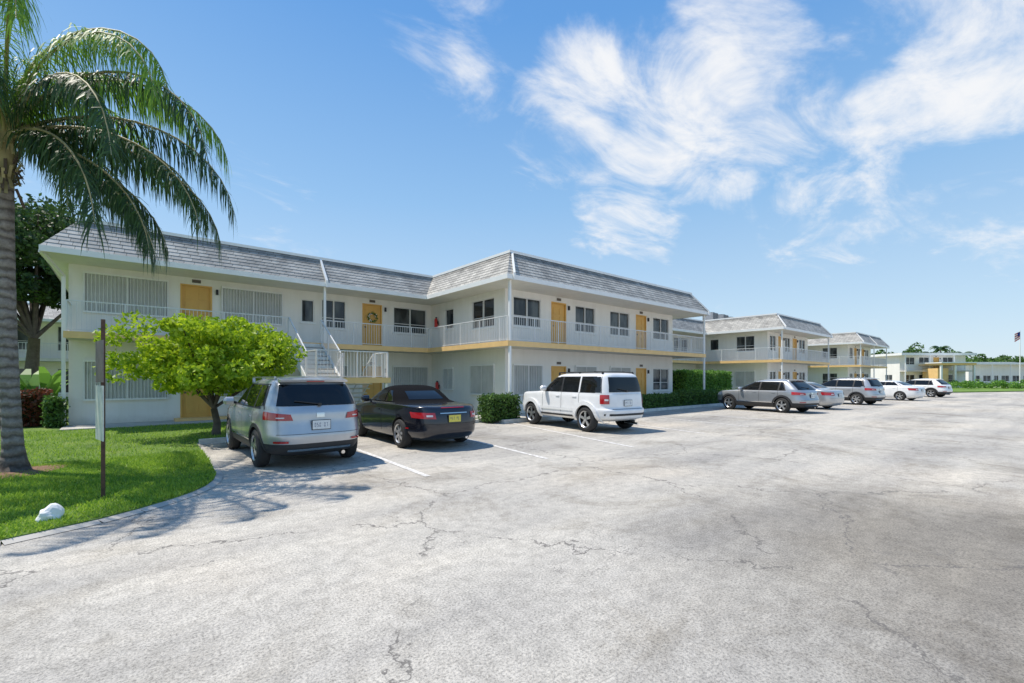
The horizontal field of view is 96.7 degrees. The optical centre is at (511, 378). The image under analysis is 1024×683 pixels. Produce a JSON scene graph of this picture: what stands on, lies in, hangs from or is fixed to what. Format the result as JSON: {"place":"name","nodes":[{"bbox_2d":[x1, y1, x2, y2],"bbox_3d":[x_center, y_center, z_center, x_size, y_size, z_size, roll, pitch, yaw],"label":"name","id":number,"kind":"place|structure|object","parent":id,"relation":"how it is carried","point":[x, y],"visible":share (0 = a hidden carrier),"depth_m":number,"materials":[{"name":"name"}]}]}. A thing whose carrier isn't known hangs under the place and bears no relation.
{"place":"outdoors","nodes":[
{"label":"outdoors","id":0,"kind":"place"},
{"bbox_2d":[0,401,225,543],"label":"lawn","id":1,"kind":"structure","parent":0,"point":[65,444],"depth_m":10.31,"materials":[{"name":"green plant"}]},
{"bbox_2d":[20,386,57,427],"bbox_3d":[-16.647,1.008,14.581,2.951,1.522,1.420,0,0,-40],"label":"croton hedge","id":2,"kind":"object","parent":1,"relation":"on","point":[31,400],"visible":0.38,"depth_m":14.84,"materials":[{"name":"brown plant"}]},
{"bbox_2d":[20,367,68,396],"bbox_3d":[-18.949,0.558,17.129,4.132,1.964,3.478,0,0,-40],"label":"banana plant","id":3,"kind":"object","parent":1,"relation":"on","point":[42,377],"visible":0.31,"depth_m":17.37,"materials":[{"name":"green plant"}]},
{"bbox_2d":[35,503,64,521],"bbox_3d":[-5.243,1.517,5.166,0.236,0.185,0.210,0,0,-40],"label":"white rock","id":4,"kind":"object","parent":1,"relation":"on","point":[53,510],"visible":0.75,"depth_m":5.13,"materials":[{"name":"white stone"}]},
{"bbox_2d":[15,193,88,376],"bbox_3d":[-24.948,-4.032,23.609,8.873,11.382,9.110,0,0,-40],"label":"background tree","id":5,"kind":"object","parent":1,"relation":"on","point":[39,283],"visible":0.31,"depth_m":22.71,"materials":[{"name":"green plant"}]},
{"bbox_2d":[38,393,69,427],"bbox_3d":[-14.931,1.105,14.883,0.732,1.257,1.121,0,0,-40],"label":"hedge","id":6,"kind":"object","parent":1,"relation":"on","point":[53,414],"visible":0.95,"depth_m":14.61,"materials":[{"name":"green plant"}]},
{"bbox_2d":[95,319,104,498],"bbox_3d":[-5.445,0.455,6.049,0.460,2.470,0.066,0,0,39],"label":"sign post","id":7,"kind":"object","parent":1,"relation":"on","point":[100,391],"visible":0.88,"depth_m":6.03,"materials":[{"name":"metal"}]},
{"bbox_2d":[0,0,237,478],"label":"palm tree","id":8,"kind":"object","parent":1,"relation":"on","point":[32,131],"visible":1,"depth_m":7.59,"materials":[{"name":"green plant"}]},
{"bbox_2d":[92,309,307,434],"bbox_3d":[-8.301,-0.119,12.759,4.290,3.459,4.398,0,0,17],"label":"tree","id":9,"kind":"object","parent":1,"relation":"on","point":[208,356],"visible":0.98,"depth_m":11.70,"materials":[{"name":"green plant"}]},
{"bbox_2d":[288,317,390,402],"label":"staircase","id":10,"kind":"structure","parent":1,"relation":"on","point":[325,359],"depth_m":17.35,"materials":[{"name":"metal"}]},
{"bbox_2d":[59,419,226,430],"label":"walkway","id":11,"kind":"structure","parent":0,"point":[109,425],"depth_m":15.39,"materials":[{"name":"concrete"}]},
{"bbox_2d":[475,413,546,422],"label":"pavement","id":12,"kind":"structure","parent":0,"point":[523,415],"depth_m":18.12,"materials":[{"name":"concrete"}]},
{"bbox_2d":[0,392,1023,682],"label":"parking lot","id":13,"kind":"structure","parent":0,"point":[864,542],"depth_m":4.05,"materials":[{"name":"grey asphalt"}]},
{"bbox_2d":[0,443,222,544],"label":"lawn edging","id":14,"kind":"object","parent":13,"relation":"on","point":[217,479],"visible":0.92,"depth_m":5.40,"materials":[{"name":"concrete"}]},
{"bbox_2d":[223,376,358,466],"bbox_3d":[-4.953,0.800,10.022,2.210,1.680,4.706,0,0,-40],"label":"parked suv","id":15,"kind":"object","parent":13,"relation":"on","point":[267,417],"visible":1,"depth_m":8.32,"materials":[{"name":"silver paint"}]},
{"bbox_2d":[356,385,475,447],"bbox_3d":[-2.825,0.910,12.336,2.102,1.460,4.942,0,0,-38],"label":"parked convertible car","id":16,"kind":"object","parent":13,"relation":"on","point":[403,415],"visible":0.96,"depth_m":10.79,"materials":[{"name":"black paint"}]},
{"bbox_2d":[199,403,722,443],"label":"kerb","id":17,"kind":"structure","parent":13,"relation":"on","point":[223,439],"depth_m":17.65,"materials":[{"name":"grey concrete"}]},
{"bbox_2d":[475,392,522,423],"bbox_3d":[-0.450,1.103,16.984,1.752,1.229,1.023,0,0,-40],"label":"hedge","id":18,"kind":"object","parent":13,"relation":"on","point":[497,407],"visible":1,"depth_m":16.65,"materials":[{"name":"green plant"}]},
{"bbox_2d":[523,371,643,431],"bbox_3d":[2.243,0.717,15.505,2.218,1.846,4.661,0,0,-33],"label":"parked suv","id":19,"kind":"object","parent":13,"relation":"on","point":[588,401],"visible":1,"depth_m":13.95,"materials":[{"name":"white paint"}]},
{"bbox_2d":[357,398,916,475],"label":"parking line markings","id":20,"kind":"object","parent":13,"relation":"on","point":[399,465],"visible":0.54,"depth_m":11.03,"materials":[{"name":"paint"}]},
{"bbox_2d":[672,388,720,405],"bbox_3d":[10.847,1.128,26.523,4.692,1.105,1.010,0,0,-40],"label":"hedge","id":21,"kind":"object","parent":13,"relation":"on","point":[688,397],"visible":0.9,"depth_m":25.97,"materials":[{"name":"green plant"}]},
{"bbox_2d":[717,379,819,412],"bbox_3d":[12.822,0.838,23.088,2.212,1.604,4.709,0,0,-28],"label":"parked suv","id":22,"kind":"object","parent":13,"relation":"on","point":[783,395],"visible":1,"depth_m":21.82,"materials":[{"name":"grey paint"}]},
{"bbox_2d":[804,381,843,408],"bbox_3d":[15.777,0.912,25.551,2.114,1.455,4.766,0,0,-30],"label":"parked sedan","id":23,"kind":"object","parent":13,"relation":"on","point":[828,397],"visible":0.34,"depth_m":23.52,"materials":[{"name":"silver paint"}]},
{"bbox_2d":[821,377,885,404],"bbox_3d":[21.167,0.800,29.481,2.210,1.680,4.706,0,0,-28],"label":"parked suv","id":24,"kind":"object","parent":13,"relation":"on","point":[858,390],"visible":0.77,"depth_m":27.80,"materials":[{"name":"silver paint"}]},
{"bbox_2d":[880,381,925,400],"bbox_3d":[28.414,0.912,34.754,2.114,1.455,4.766,0,0,-26],"label":"parked sedan","id":25,"kind":"object","parent":13,"relation":"on","point":[899,390],"visible":0.69,"depth_m":33.19,"materials":[{"name":"white paint"}]},
{"bbox_2d":[906,378,952,396],"bbox_3d":[35.904,0.838,40.467,2.212,1.604,4.709,0,0,-26],"label":"parked suv","id":26,"kind":"object","parent":13,"relation":"on","point":[937,387],"visible":0.66,"depth_m":38.77,"materials":[{"name":"white paint"}]},
{"bbox_2d":[0,0,1023,358],"label":"sky","id":27,"kind":"structure","parent":0,"point":[842,166],"materials":[{"name":"blue"}]},
{"bbox_2d":[642,392,681,408],"bbox_3d":[7.648,1.222,23.810,3.499,1.010,0.989,0,0,-40],"label":"hedge","id":28,"kind":"object","parent":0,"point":[658,400],"visible":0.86,"depth_m":23.48,"materials":[{"name":"green plant"}]},
{"bbox_2d":[871,356,965,387],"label":"walls","id":29,"kind":"structure","parent":0,"point":[895,365],"depth_m":76.00,"materials":[{"name":"paint"}]},
{"bbox_2d":[885,356,952,381],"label":"windows","id":30,"kind":"structure","parent":29,"relation":"attached to","point":[910,360],"depth_m":76.07,"materials":[{"name":"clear glass"}]},
{"bbox_2d":[871,353,976,381],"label":"roof","id":31,"kind":"structure","parent":29,"relation":"on","point":[929,355],"depth_m":74.79,"materials":[{"name":"white paint"}]},
{"bbox_2d":[952,387,1023,392],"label":"lawn","id":32,"kind":"structure","parent":0,"point":[960,390],"depth_m":56.39,"materials":[{"name":"green plant"}]},
{"bbox_2d":[917,362,979,387],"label":"entrance canopy","id":33,"kind":"object","parent":32,"relation":"on","point":[941,372],"visible":0.74,"depth_m":72.79,"materials":[{"name":"white paint"}]},
{"bbox_2d":[947,379,1023,388],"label":"shrub bed","id":34,"kind":"object","parent":32,"relation":"on","point":[969,384],"visible":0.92,"depth_m":66.38,"materials":[{"name":"green plant"}]},
{"bbox_2d":[966,365,1023,383],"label":"walls","id":35,"kind":"structure","parent":0,"point":[981,371],"depth_m":99.48,"materials":[{"name":"paint"}]},
{"bbox_2d":[975,376,1023,381],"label":"windows","id":36,"kind":"structure","parent":35,"relation":"attached to","point":[1005,378],"depth_m":99.56,"materials":[{"name":"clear glass"}]},
{"bbox_2d":[977,363,1023,381],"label":"roof","id":37,"kind":"structure","parent":35,"relation":"on","point":[992,364],"depth_m":98.34,"materials":[{"name":"white paint"}]},
{"label":"ground","id":38,"kind":"structure","parent":0,"visible":0},
{"bbox_2d":[19,323,68,400],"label":"walls","id":39,"kind":"structure","parent":38,"relation":"on","point":[49,335],"depth_m":30.99,"materials":[{"name":"paint"}]},
{"bbox_2d":[17,303,68,361],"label":"roof","id":40,"kind":"structure","parent":39,"relation":"on","point":[50,315],"depth_m":30.13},
{"bbox_2d":[17,324,68,393],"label":"windows","id":41,"kind":"structure","parent":39,"relation":"attached to","point":[22,337],"depth_m":31.26,"materials":[{"name":"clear glass"}]},
{"bbox_2d":[69,263,672,424],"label":"walls","id":42,"kind":"structure","parent":38,"relation":"on","point":[81,412],"depth_m":20.66,"materials":[{"name":"paint"}]},
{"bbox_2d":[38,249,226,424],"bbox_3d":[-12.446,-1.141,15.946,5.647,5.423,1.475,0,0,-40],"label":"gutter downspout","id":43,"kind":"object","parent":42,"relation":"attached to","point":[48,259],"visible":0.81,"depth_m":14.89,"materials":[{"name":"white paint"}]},
{"bbox_2d":[39,217,710,318],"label":"mansard roof","id":44,"kind":"structure","parent":42,"relation":"on","point":[267,267],"depth_m":18.89,"materials":[{"name":"grey tile"}]},
{"bbox_2d":[83,271,669,417],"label":"windows and doors","id":45,"kind":"structure","parent":42,"relation":"attached to","point":[113,288],"depth_m":19.87,"materials":[{"name":"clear glass"}]},
{"bbox_2d":[367,312,377,321],"bbox_3d":[-6.672,-2.927,21.781,0.546,0.554,0.109,0,0,-40],"label":"wreath","id":46,"kind":"object","parent":45,"relation":"attached to","point":[369,319],"depth_m":21.74,"materials":[{"name":"green plant"}]},
{"bbox_2d":[63,331,705,358],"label":"balcony decks","id":47,"kind":"object","parent":42,"relation":"attached to","point":[78,335],"visible":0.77,"depth_m":20.17,"materials":[{"name":"concrete"}]},
{"bbox_2d":[66,280,704,393],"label":"railings","id":48,"kind":"object","parent":42,"relation":"attached to","point":[324,320],"visible":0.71,"depth_m":19.50,"materials":[{"name":"metal"}]},
{"bbox_2d":[434,317,438,326],"bbox_3d":[-3.858,-2.835,23.293,0.230,0.550,0.175,0,0,-21],"label":"fire extinguisher","id":49,"kind":"object","parent":42,"relation":"attached to","point":[436,322],"visible":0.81,"depth_m":23.24,"materials":[{"name":"red metal"}]},
{"bbox_2d":[435,381,439,389],"bbox_3d":[-3.794,0.415,23.216,0.230,0.550,0.175,0,0,-21],"label":"fire extinguisher","id":50,"kind":"object","parent":42,"relation":"attached to","point":[437,385],"visible":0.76,"depth_m":23.16,"materials":[{"name":"red metal"}]},
{"bbox_2d":[673,331,807,388],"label":"walls","id":51,"kind":"structure","parent":38,"relation":"on","point":[762,341],"depth_m":39.33,"materials":[{"name":"paint"}]},
{"bbox_2d":[674,334,804,386],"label":"windows and doors","id":52,"kind":"structure","parent":51,"relation":"attached to","point":[743,378],"depth_m":38.80,"materials":[{"name":"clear glass"}]},
{"bbox_2d":[673,329,828,380],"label":"railings","id":53,"kind":"object","parent":51,"relation":"attached to","point":[782,354],"visible":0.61,"depth_m":38.01,"materials":[{"name":"metal"}]},
{"bbox_2d":[673,359,829,364],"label":"balcony decks","id":54,"kind":"object","parent":51,"relation":"attached to","point":[784,361],"visible":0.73,"depth_m":38.15,"materials":[{"name":"concrete"}]},
{"bbox_2d":[673,313,832,338],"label":"mansard roof","id":55,"kind":"structure","parent":51,"relation":"on","point":[788,325],"depth_m":38.21,"materials":[{"name":"grey tile"}]},
{"bbox_2d":[702,312,717,319],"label":"air conditioning unit","id":56,"kind":"object","parent":55,"relation":"on","point":[713,315],"visible":0.51,"depth_m":42.02,"materials":[{"name":"metal"}]},
{"bbox_2d":[718,314,728,318],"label":"air conditioning unit","id":57,"kind":"object","parent":55,"relation":"on","point":[720,316],"visible":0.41,"depth_m":43.36,"materials":[{"name":"metal"}]},
{"bbox_2d":[808,345,870,383],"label":"walls","id":58,"kind":"structure","parent":38,"relation":"on","point":[815,374],"depth_m":53.43,"materials":[{"name":"paint"}]},
{"bbox_2d":[822,346,867,382],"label":"windows and doors","id":59,"kind":"structure","parent":58,"relation":"attached to","point":[832,354],"depth_m":53.43,"materials":[{"name":"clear glass"}]},
{"bbox_2d":[808,344,886,380],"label":"railings","id":60,"kind":"object","parent":58,"relation":"attached to","point":[879,362],"visible":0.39,"depth_m":53.84,"materials":[{"name":"metal"}]},
{"bbox_2d":[808,365,886,368],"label":"balcony decks","id":61,"kind":"object","parent":58,"relation":"attached to","point":[865,366],"visible":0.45,"depth_m":52.25,"materials":[{"name":"concrete"}]},
{"bbox_2d":[808,332,889,348],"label":"mansard roof","id":62,"kind":"structure","parent":58,"relation":"on","point":[858,339],"depth_m":52.16,"materials":[{"name":"grey tile"}]},
{"bbox_2d":[928,346,950,352],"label":"distant palm tree","id":63,"kind":"object","parent":38,"relation":"on","point":[938,349],"visible":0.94,"depth_m":111.68,"materials":[{"name":"green plant"}]},
{"bbox_2d":[871,342,1023,362],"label":"distant trees","id":64,"kind":"object","parent":38,"relation":"on","point":[911,349],"visible":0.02,"depth_m":118.69,"materials":[{"name":"green plant"}]},
{"bbox_2d":[1015,332,1020,382],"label":"flagpole","id":65,"kind":"object","parent":38,"relation":"on","point":[1017,336],"visible":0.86,"depth_m":77.97,"materials":[{"name":"white metal"}]},
{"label":"walls","id":66,"kind":"object","parent":38,"relation":"on","visible":0},
{"bbox_2d":[980,362,1015,362],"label":"roof","id":67,"kind":"structure","parent":66,"relation":"on","point":[997,362],"depth_m":112.29,"materials":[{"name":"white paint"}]},
{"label":"lawn","id":68,"kind":"structure","parent":0,"visible":0},
{"bbox_2d":[673,369,732,390],"bbox_3d":[13.119,0.524,31.480,6.702,2.333,1.613,0,0,-40],"label":"tall hedge","id":69,"kind":"object","parent":68,"relation":"on","point":[686,379],"visible":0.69,"depth_m":30.14,"materials":[{"name":"green plant"}]}
]}

